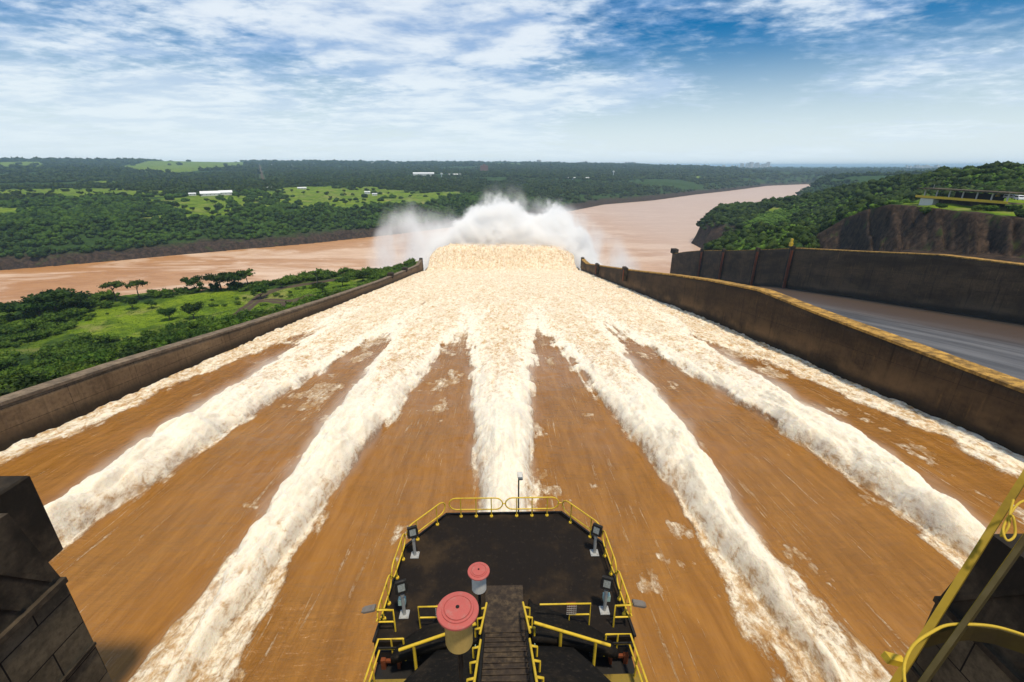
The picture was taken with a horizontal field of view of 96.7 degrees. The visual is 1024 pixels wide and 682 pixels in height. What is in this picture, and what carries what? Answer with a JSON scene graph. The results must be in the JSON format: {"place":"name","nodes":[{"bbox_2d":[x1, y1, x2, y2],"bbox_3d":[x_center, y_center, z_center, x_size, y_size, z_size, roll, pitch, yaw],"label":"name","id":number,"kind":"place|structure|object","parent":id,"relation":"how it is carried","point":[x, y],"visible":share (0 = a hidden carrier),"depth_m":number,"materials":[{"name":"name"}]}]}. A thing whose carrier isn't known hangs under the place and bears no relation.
{"place":"outdoors","nodes":[
{"label":"outdoors","id":0,"kind":"place"},
{"bbox_2d":[0,184,809,302],"bbox_3d":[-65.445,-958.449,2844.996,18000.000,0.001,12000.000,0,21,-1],"label":"river","id":1,"kind":"structure","parent":0,"point":[645,235],"depth_m":753.95,"materials":[{"name":"liquid"}]},
{"bbox_2d":[0,241,1023,681],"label":"spillway water","id":2,"kind":"structure","parent":0,"point":[254,509],"depth_m":58.43,"materials":[{"name":"brown liquid"}]},
{"bbox_2d":[0,161,1023,370],"bbox_3d":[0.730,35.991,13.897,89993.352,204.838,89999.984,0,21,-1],"label":"ground","id":3,"kind":"structure","parent":0,"point":[960,230],"depth_m":610.72,"materials":[{"name":"green plant"}]},
{"bbox_2d":[0,376,14,384],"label":"shrub","id":4,"kind":"object","parent":3,"relation":"on","point":[3,381],"visible":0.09,"depth_m":140.11,"materials":[{"name":"green plant"}]},
{"bbox_2d":[0,302,16,319],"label":"tree","id":5,"kind":"object","parent":3,"relation":"on","point":[5,307],"visible":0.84,"depth_m":272.70,"materials":[{"name":"green plant"}]},
{"bbox_2d":[0,368,29,380],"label":"shrub","id":6,"kind":"object","parent":3,"relation":"on","point":[15,373],"visible":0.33,"depth_m":150.35,"materials":[{"name":"green plant"}]},
{"bbox_2d":[0,371,64,395],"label":"shrub","id":7,"kind":"object","parent":3,"relation":"on","point":[21,383],"visible":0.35,"depth_m":79.29,"materials":[{"name":"green plant"}]},
{"bbox_2d":[10,299,61,316],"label":"tree","id":8,"kind":"object","parent":3,"relation":"on","point":[31,306],"visible":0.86,"depth_m":273.87,"materials":[{"name":"green plant"}]},
{"bbox_2d":[20,287,79,311],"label":"tree","id":9,"kind":"object","parent":3,"relation":"on","point":[47,295],"visible":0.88,"depth_m":279.55,"materials":[{"name":"green plant"}]},
{"bbox_2d":[41,365,61,375],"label":"shrub","id":10,"kind":"object","parent":3,"relation":"on","point":[50,370],"visible":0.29,"depth_m":138.38,"materials":[{"name":"green plant"}]},
{"bbox_2d":[51,354,86,367],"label":"shrub","id":11,"kind":"object","parent":3,"relation":"on","point":[69,359],"visible":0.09,"depth_m":157.79,"materials":[{"name":"green plant"}]},
{"bbox_2d":[54,291,91,306],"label":"tree","id":12,"kind":"object","parent":3,"relation":"on","point":[74,299],"visible":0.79,"depth_m":284.02,"materials":[{"name":"green plant"}]},
{"bbox_2d":[59,358,97,370],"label":"shrub","id":13,"kind":"object","parent":3,"relation":"on","point":[88,361],"visible":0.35,"depth_m":140.64,"materials":[{"name":"green plant"}]},
{"bbox_2d":[60,362,99,375],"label":"shrub","id":14,"kind":"object","parent":3,"relation":"on","point":[80,367],"visible":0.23,"depth_m":126.99,"materials":[{"name":"green plant"}]},
{"bbox_2d":[72,353,110,364],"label":"shrub","id":15,"kind":"object","parent":3,"relation":"on","point":[101,358],"visible":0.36,"depth_m":145.53,"materials":[{"name":"green plant"}]},
{"bbox_2d":[74,349,109,357],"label":"shrub","id":16,"kind":"object","parent":3,"relation":"on","point":[98,352],"visible":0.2,"depth_m":169.04,"materials":[{"name":"green plant"}]},
{"bbox_2d":[80,342,116,353],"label":"shrub","id":17,"kind":"object","parent":3,"relation":"on","point":[106,346],"visible":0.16,"depth_m":185.83,"materials":[{"name":"green plant"}]},
{"bbox_2d":[90,352,117,361],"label":"shrub","id":18,"kind":"object","parent":3,"relation":"on","point":[108,354],"visible":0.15,"depth_m":152.61,"materials":[{"name":"green plant"}]},
{"bbox_2d":[95,346,126,352],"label":"shrub","id":19,"kind":"object","parent":3,"relation":"on","point":[115,350],"visible":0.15,"depth_m":179.68,"materials":[{"name":"green plant"}]},
{"bbox_2d":[98,280,125,300],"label":"tree","id":20,"kind":"object","parent":3,"relation":"on","point":[114,284],"visible":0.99,"depth_m":310.22,"materials":[{"name":"green plant"}]},
{"bbox_2d":[108,349,126,360],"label":"shrub","id":21,"kind":"object","parent":3,"relation":"on","point":[119,353],"visible":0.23,"depth_m":155.44,"materials":[{"name":"green plant"}]},
{"bbox_2d":[120,297,138,308],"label":"tree","id":22,"kind":"object","parent":3,"relation":"on","point":[129,300],"visible":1,"depth_m":294.76,"materials":[{"name":"green plant"}]},
{"bbox_2d":[122,279,147,298],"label":"tree","id":23,"kind":"object","parent":3,"relation":"on","point":[135,283],"visible":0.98,"depth_m":315.37,"materials":[{"name":"green plant"}]},
{"bbox_2d":[122,343,154,357],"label":"shrub","id":24,"kind":"object","parent":3,"relation":"on","point":[130,350],"visible":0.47,"depth_m":150.00,"materials":[{"name":"green plant"}]},
{"bbox_2d":[137,341,155,346],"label":"shrub","id":25,"kind":"object","parent":3,"relation":"on","point":[150,343],"visible":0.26,"depth_m":185.94,"materials":[{"name":"green plant"}]},
{"bbox_2d":[143,299,156,307],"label":"tree","id":26,"kind":"object","parent":3,"relation":"on","point":[150,302],"visible":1,"depth_m":298.16,"materials":[{"name":"green plant"}]},
{"bbox_2d":[148,332,172,341],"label":"shrub","id":27,"kind":"object","parent":3,"relation":"on","point":[169,333],"visible":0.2,"depth_m":193.43,"materials":[{"name":"green plant"}]},
{"bbox_2d":[152,339,169,344],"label":"shrub","id":28,"kind":"object","parent":3,"relation":"on","point":[161,342],"visible":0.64,"depth_m":188.67,"materials":[{"name":"green plant"}]},
{"bbox_2d":[156,307,176,319],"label":"tree","id":29,"kind":"object","parent":3,"relation":"on","point":[166,311],"visible":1,"depth_m":274.94,"materials":[{"name":"green plant"}]},
{"bbox_2d":[152,333,182,343],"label":"shrub","id":30,"kind":"object","parent":3,"relation":"on","point":[168,340],"visible":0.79,"depth_m":190.49,"materials":[{"name":"green plant"}]},
{"bbox_2d":[0,275,369,368],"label":"grass","id":31,"kind":"structure","parent":3,"relation":"on","point":[339,286],"depth_m":297.79,"materials":[{"name":"green plant"}]},
{"bbox_2d":[179,301,203,318],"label":"tree","id":32,"kind":"object","parent":3,"relation":"on","point":[188,308],"visible":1,"depth_m":277.56,"materials":[{"name":"green plant"}]},
{"bbox_2d":[180,275,203,287],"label":"tree","id":33,"kind":"object","parent":3,"relation":"on","point":[191,281],"visible":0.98,"depth_m":336.88,"materials":[{"name":"green plant"}]},
{"bbox_2d":[184,327,207,337],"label":"shrub","id":34,"kind":"object","parent":3,"relation":"on","point":[197,332],"visible":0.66,"depth_m":185.87,"materials":[{"name":"green plant"}]},
{"bbox_2d":[0,257,415,375],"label":"undergrowth","id":35,"kind":"object","parent":3,"relation":"on","point":[72,346],"visible":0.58,"depth_m":259.29,"materials":[{"name":"green plant"}]},
{"bbox_2d":[199,191,219,195],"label":"farm shed","id":36,"kind":"structure","parent":3,"relation":"on","point":[209,193],"depth_m":1184.84,"materials":[{"name":"white metal"}]},
{"bbox_2d":[200,271,233,289],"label":"tree","id":37,"kind":"object","parent":3,"relation":"on","point":[218,277],"visible":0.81,"depth_m":338.28,"materials":[{"name":"green plant"}]},
{"bbox_2d":[207,318,236,331],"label":"shrub","id":38,"kind":"object","parent":3,"relation":"on","point":[218,325],"visible":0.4,"depth_m":156.05,"materials":[{"name":"green plant"}]},
{"bbox_2d":[218,190,231,194],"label":"farm shed","id":39,"kind":"structure","parent":3,"relation":"on","point":[225,192],"depth_m":1208.17,"materials":[{"name":"white metal"}]},
{"bbox_2d":[216,316,238,321],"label":"shrub","id":40,"kind":"object","parent":3,"relation":"on","point":[227,318],"visible":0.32,"depth_m":212.67,"materials":[{"name":"green plant"}]},
{"bbox_2d":[221,270,247,288],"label":"tree","id":41,"kind":"object","parent":3,"relation":"on","point":[232,276],"visible":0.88,"depth_m":341.58,"materials":[{"name":"green plant"}]},
{"bbox_2d":[229,315,253,324],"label":"shrub","id":42,"kind":"object","parent":3,"relation":"on","point":[242,320],"visible":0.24,"depth_m":153.68,"materials":[{"name":"green plant"}]},
{"bbox_2d":[234,268,254,283],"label":"tree","id":43,"kind":"object","parent":3,"relation":"on","point":[248,272],"visible":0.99,"depth_m":348.74,"materials":[{"name":"green plant"}]},
{"bbox_2d":[250,284,267,298],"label":"tree","id":44,"kind":"object","parent":3,"relation":"on","point":[262,289],"visible":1,"depth_m":322.17,"materials":[{"name":"green plant"}]},
{"bbox_2d":[250,310,271,315],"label":"shrub","id":45,"kind":"object","parent":3,"relation":"on","point":[260,312],"visible":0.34,"depth_m":212.56,"materials":[{"name":"green plant"}]},
{"bbox_2d":[272,304,285,312],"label":"shrub","id":46,"kind":"object","parent":3,"relation":"on","point":[277,308],"visible":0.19,"depth_m":207.93,"materials":[{"name":"green plant"}]},
{"bbox_2d":[0,188,565,258],"bbox_3d":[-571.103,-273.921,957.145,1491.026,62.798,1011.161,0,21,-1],"label":"shore forest","id":47,"kind":"object","parent":3,"relation":"on","point":[103,211],"visible":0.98,"depth_m":848.34,"materials":[{"name":"green plant"}]},
{"bbox_2d":[282,300,305,308],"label":"shrub","id":48,"kind":"object","parent":3,"relation":"on","point":[291,305],"visible":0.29,"depth_m":194.93,"materials":[{"name":"green plant"}]},
{"bbox_2d":[308,268,323,282],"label":"tree","id":49,"kind":"object","parent":3,"relation":"on","point":[313,272],"visible":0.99,"depth_m":351.69,"materials":[{"name":"green plant"}]},
{"bbox_2d":[307,293,326,301],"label":"shrub","id":50,"kind":"object","parent":3,"relation":"on","point":[314,298],"visible":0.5,"depth_m":200.45,"materials":[{"name":"green plant"}]},
{"bbox_2d":[311,282,329,291],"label":"tree","id":51,"kind":"object","parent":3,"relation":"on","point":[320,285],"visible":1,"depth_m":307.20,"materials":[{"name":"green plant"}]},
{"bbox_2d":[334,277,350,285],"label":"tree","id":52,"kind":"object","parent":3,"relation":"on","point":[343,279],"visible":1,"depth_m":333.16,"materials":[{"name":"green plant"}]},
{"bbox_2d":[355,271,370,280],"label":"tree","id":53,"kind":"object","parent":3,"relation":"on","point":[361,273],"visible":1,"depth_m":343.46,"materials":[{"name":"green plant"}]},
{"bbox_2d":[413,172,433,175],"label":"warehouse","id":54,"kind":"structure","parent":3,"relation":"on","point":[422,173],"depth_m":2624.32,"materials":[{"name":"white metal"}]},
{"bbox_2d":[480,164,487,170],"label":"apartment block","id":55,"kind":"structure","parent":3,"relation":"on","point":[484,167],"depth_m":3532.36,"materials":[{"name":"white concrete"}]},
{"bbox_2d":[0,156,975,204],"bbox_3d":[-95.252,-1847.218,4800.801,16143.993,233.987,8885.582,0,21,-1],"label":"distant woods","id":56,"kind":"object","parent":3,"relation":"on","point":[379,174],"visible":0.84,"depth_m":2451.89,"materials":[{"name":"green plant"}]},
{"bbox_2d":[696,161,1023,249],"bbox_3d":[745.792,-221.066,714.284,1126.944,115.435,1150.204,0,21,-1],"label":"hillside forest","id":57,"kind":"object","parent":3,"relation":"on","point":[735,213],"visible":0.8,"depth_m":470.55,"materials":[{"name":"green plant"}]},
{"bbox_2d":[919,206,932,213],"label":"shrub","id":58,"kind":"object","parent":3,"relation":"on","point":[925,210],"visible":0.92,"depth_m":285.60,"materials":[{"name":"green plant"}]},
{"bbox_2d":[935,203,947,207],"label":"shrub","id":59,"kind":"object","parent":3,"relation":"on","point":[939,205],"visible":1,"depth_m":280.08,"materials":[{"name":"green plant"}]},
{"bbox_2d":[915,184,1023,206],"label":"viewing pavilion","id":60,"kind":"structure","parent":3,"relation":"on","point":[964,197],"depth_m":288.31,"materials":[{"name":"concrete"}]},
{"bbox_2d":[971,204,983,210],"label":"shrub","id":61,"kind":"object","parent":3,"relation":"on","point":[976,207],"visible":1,"depth_m":270.23,"materials":[{"name":"green plant"}]},
{"bbox_2d":[982,204,999,210],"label":"shrub","id":62,"kind":"object","parent":3,"relation":"on","point":[990,207],"visible":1,"depth_m":266.73,"materials":[{"name":"green plant"}]},
{"bbox_2d":[1006,204,1023,209],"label":"shrub","id":63,"kind":"object","parent":3,"relation":"on","point":[1015,207],"visible":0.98,"depth_m":259.43,"materials":[{"name":"green plant"}]},
{"bbox_2d":[1014,195,1023,199],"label":"van","id":64,"kind":"object","parent":3,"relation":"on","point":[1019,197],"visible":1,"depth_m":257.25,"materials":[{"name":"white paint"}]},
{"bbox_2d":[0,0,1023,165],"label":"sky","id":65,"kind":"structure","parent":0,"point":[683,82],"materials":[{"name":"blue"}]},
{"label":"spillway foundation","id":66,"kind":"structure","parent":0,"visible":0},
{"bbox_2d":[0,476,111,681],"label":"pier","id":67,"kind":"structure","parent":66,"relation":"on","point":[45,635],"depth_m":21.40,"materials":[{"name":"concrete"}]},
{"bbox_2d":[0,258,422,451],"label":"chute wall","id":68,"kind":"structure","parent":66,"relation":"on","point":[30,412],"depth_m":88.25,"materials":[{"name":"brown concrete"}]},
{"bbox_2d":[366,511,644,681],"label":"pier","id":69,"kind":"structure","parent":66,"relation":"on","point":[535,560],"depth_m":17.97,"materials":[{"name":"black metal"}]},
{"bbox_2d":[376,574,391,621],"bbox_3d":[-4.854,9.950,17.363,0.170,1.132,1.922,1,21,2],"label":"guard rail","id":70,"kind":"object","parent":69,"relation":"on","point":[388,604],"visible":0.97,"depth_m":17.30,"materials":[{"name":"yellow metal"}]},
{"bbox_2d":[361,604,391,613],"bbox_3d":[-4.961,9.840,16.707,1.086,0.259,0.260,0,21,-1],"label":"outboard lamp","id":71,"kind":"object","parent":70,"relation":"attached to","point":[369,608],"visible":0.84,"depth_m":16.65,"materials":[{"name":"grey metal"}]},
{"bbox_2d":[363,638,406,681],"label":"handrail","id":72,"kind":"object","parent":69,"relation":"on","point":[372,665],"visible":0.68,"depth_m":15.80,"materials":[{"name":"yellow metal"}]},
{"bbox_2d":[377,609,395,631],"bbox_3d":[-4.580,10.226,16.650,0.600,1.132,0.064,0,21,-1],"label":"handrail","id":73,"kind":"object","parent":69,"relation":"on","point":[392,610],"visible":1,"depth_m":16.61,"materials":[{"name":"yellow metal"}]},
{"bbox_2d":[390,533,405,578],"bbox_3d":[-4.783,9.230,19.231,0.170,1.132,2.223,1,21,2],"label":"guard rail","id":74,"kind":"object","parent":69,"relation":"on","point":[403,559],"visible":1,"depth_m":19.15,"materials":[{"name":"yellow metal"}]},
{"bbox_2d":[394,578,409,618],"bbox_3d":[-4.143,9.735,17.228,0.505,1.622,0.472,0,21,-1],"label":"floodlight","id":75,"kind":"object","parent":69,"relation":"on","point":[401,587],"visible":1,"depth_m":17.06,"materials":[{"name":"metal"}]},
{"bbox_2d":[407,525,419,558],"bbox_3d":[-4.305,8.756,19.902,0.505,1.522,0.472,0,21,-1],"label":"floodlight","id":76,"kind":"object","parent":69,"relation":"on","point":[412,532],"visible":1,"depth_m":19.71,"materials":[{"name":"metal"}]},
{"bbox_2d":[405,502,445,540],"bbox_3d":[-3.996,8.477,21.182,0.167,1.132,2.484,16,26,36],"label":"guard rail","id":77,"kind":"object","parent":69,"relation":"on","point":[418,539],"visible":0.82,"depth_m":21.28,"materials":[{"name":"yellow metal"}]},
{"bbox_2d":[418,605,437,628],"bbox_3d":[-3.037,10.177,16.775,0.810,1.132,0.064,0,21,-1],"label":"handrail","id":78,"kind":"object","parent":69,"relation":"on","point":[427,616],"visible":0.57,"depth_m":16.71,"materials":[{"name":"yellow metal"}]},
{"bbox_2d":[398,622,475,669],"bbox_3d":[-2.525,10.651,15.633,2.663,2.472,0.116,-2,21,-4],"label":"handrail","id":79,"kind":"object","parent":69,"relation":"attached to","point":[412,646],"visible":0.53,"depth_m":15.39,"materials":[{"name":"yellow metal"}]},
{"bbox_2d":[436,591,478,681],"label":"beacon","id":80,"kind":"object","parent":69,"relation":"on","point":[457,613],"visible":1,"depth_m":8.08,"materials":[{"name":"red metal"}]},
{"bbox_2d":[466,639,481,681],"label":"handrail","id":81,"kind":"object","parent":69,"relation":"attached to","point":[478,647],"visible":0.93,"depth_m":13.56,"materials":[{"name":"yellow metal"}]},
{"bbox_2d":[449,497,504,517],"bbox_3d":[-1.698,8.093,22.177,2.760,1.132,0.182,0,21,-1],"label":"guard rail","id":82,"kind":"object","parent":69,"relation":"on","point":[476,509],"visible":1,"depth_m":22.13,"materials":[{"name":"yellow metal"}]},
{"bbox_2d":[468,562,489,639],"bbox_3d":[-1.134,9.279,16.044,0.750,3.335,0.750,0,21,-1],"label":"beacon","id":83,"kind":"object","parent":69,"relation":"on","point":[478,573],"visible":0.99,"depth_m":15.48,"materials":[{"name":"red metal"}]},
{"bbox_2d":[474,602,487,637],"bbox_3d":[-1.110,10.116,16.271,0.278,1.318,1.635,2,21,4],"label":"handrail","id":84,"kind":"object","parent":69,"relation":"attached to","point":[482,622],"visible":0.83,"depth_m":16.04,"materials":[{"name":"yellow metal"}]},
{"bbox_2d":[517,472,522,515],"bbox_3d":[0.371,7.428,22.003,0.280,2.498,0.311,0,21,-1],"label":"lamp post","id":85,"kind":"object","parent":69,"relation":"on","point":[519,475],"visible":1,"depth_m":21.63,"materials":[{"name":"black metal"}]},
{"bbox_2d":[522,602,535,635],"bbox_3d":[0.606,10.102,16.306,0.278,1.318,1.635,-3,21,-6],"label":"handrail","id":86,"kind":"object","parent":69,"relation":"attached to","point":[528,617],"visible":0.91,"depth_m":16.18,"materials":[{"name":"yellow metal"}]},
{"bbox_2d":[505,497,561,516],"bbox_3d":[1.032,8.075,22.224,2.760,1.132,0.170,0,21,-1],"label":"guard rail","id":87,"kind":"object","parent":69,"relation":"on","point":[531,514],"visible":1,"depth_m":22.22,"materials":[{"name":"yellow metal"}]},
{"bbox_2d":[528,638,543,681],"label":"handrail","id":88,"kind":"object","parent":69,"relation":"attached to","point":[536,677],"visible":0.91,"depth_m":13.59,"materials":[{"name":"yellow metal"}]},
{"bbox_2d":[540,603,590,624],"bbox_3d":[1.966,10.138,16.877,1.900,1.132,0.064,0,21,-1],"label":"handrail","id":89,"kind":"object","parent":69,"relation":"on","point":[572,604],"visible":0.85,"depth_m":16.68,"materials":[{"name":"yellow metal"}]},
{"bbox_2d":[566,602,576,614],"bbox_3d":[2.186,9.860,16.809,0.360,0.440,0.196,0,21,-1],"label":"caged lamp","id":90,"kind":"object","parent":89,"relation":"attached to","point":[570,608],"visible":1,"depth_m":16.75,"materials":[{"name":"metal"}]},
{"bbox_2d":[533,621,610,665],"bbox_3d":[2.054,10.615,15.726,2.663,2.472,0.116,1,21,2],"label":"handrail","id":91,"kind":"object","parent":69,"relation":"attached to","point":[561,631],"visible":0.82,"depth_m":15.48,"materials":[{"name":"yellow metal"}]},
{"bbox_2d":[562,500,599,537],"bbox_3d":[3.263,8.420,21.330,0.167,1.132,2.484,-18,27,-38],"label":"guard rail","id":92,"kind":"object","parent":69,"relation":"on","point":[589,536],"visible":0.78,"depth_m":21.39,"materials":[{"name":"yellow metal"}]},
{"bbox_2d":[590,522,602,555],"bbox_3d":[3.704,8.711,20.020,0.507,1.522,0.479,0,21,-1],"label":"floodlight","id":93,"kind":"object","parent":69,"relation":"on","point":[596,530],"visible":1,"depth_m":19.84,"materials":[{"name":"metal"}]},
{"bbox_2d":[599,575,613,614],"bbox_3d":[3.591,9.674,17.386,0.505,1.622,0.472,0,21,-1],"label":"floodlight","id":94,"kind":"object","parent":69,"relation":"on","point":[607,584],"visible":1,"depth_m":17.21,"materials":[{"name":"metal"}]},
{"bbox_2d":[602,530,616,575],"bbox_3d":[4.141,9.160,19.413,0.170,1.132,2.223,-2,21,-4],"label":"guard rail","id":95,"kind":"object","parent":69,"relation":"on","point":[604,555],"visible":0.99,"depth_m":19.27,"materials":[{"name":"yellow metal"}]},
{"bbox_2d":[612,604,630,626],"bbox_3d":[4.059,10.158,16.826,0.600,1.132,0.064,0,21,-1],"label":"handrail","id":96,"kind":"object","parent":69,"relation":"on","point":[614,617],"visible":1,"depth_m":16.81,"materials":[{"name":"yellow metal"}]},
{"bbox_2d":[616,570,632,616],"bbox_3d":[4.299,9.879,17.550,0.170,1.132,1.922,-2,21,-4],"label":"guard rail","id":97,"kind":"object","parent":69,"relation":"on","point":[624,602],"visible":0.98,"depth_m":17.51,"materials":[{"name":"yellow metal"}]},
{"bbox_2d":[617,599,646,607],"bbox_3d":[4.431,9.766,16.898,1.086,0.259,0.260,0,21,-1],"label":"outboard lamp","id":98,"kind":"object","parent":97,"relation":"attached to","point":[638,603],"visible":0.9,"depth_m":16.85,"materials":[{"name":"grey metal"}]},
{"bbox_2d":[603,633,647,681],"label":"handrail","id":99,"kind":"object","parent":69,"relation":"on","point":[635,660],"visible":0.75,"depth_m":15.94,"materials":[{"name":"yellow metal"}]},
{"bbox_2d":[580,257,1023,455],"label":"chute wall","id":100,"kind":"structure","parent":66,"relation":"on","point":[986,403],"depth_m":93.95,"materials":[{"name":"concrete"}]},
{"bbox_2d":[670,246,1023,323],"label":"chute wall","id":101,"kind":"structure","parent":66,"relation":"on","point":[980,287],"depth_m":227.38,"materials":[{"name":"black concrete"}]},
{"bbox_2d":[756,286,1023,379],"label":"dry chute floor","id":102,"kind":"structure","parent":66,"relation":"on","point":[995,344],"depth_m":159.14,"materials":[{"name":"concrete"}]},
{"bbox_2d":[902,533,1023,681],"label":"pier","id":103,"kind":"structure","parent":66,"relation":"on","point":[970,661],"depth_m":19.75,"materials":[{"name":"concrete"}]},
{"bbox_2d":[880,470,1023,681],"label":"steel frame","id":104,"kind":"object","parent":103,"relation":"on","point":[950,637],"visible":0.89,"depth_m":3.30,"materials":[{"name":"yellow paint"}]},
{"bbox_2d":[902,623,1023,681],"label":"curved pipe","id":105,"kind":"object","parent":104,"relation":"attached to","point":[918,640],"visible":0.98,"depth_m":3.15,"materials":[{"name":"yellow metal"}]},
{"bbox_2d":[1000,499,1023,541],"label":"rope","id":106,"kind":"object","parent":104,"relation":"attached to","point":[1003,531],"visible":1,"depth_m":3.33,"materials":[{"name":"yellow fabric"}]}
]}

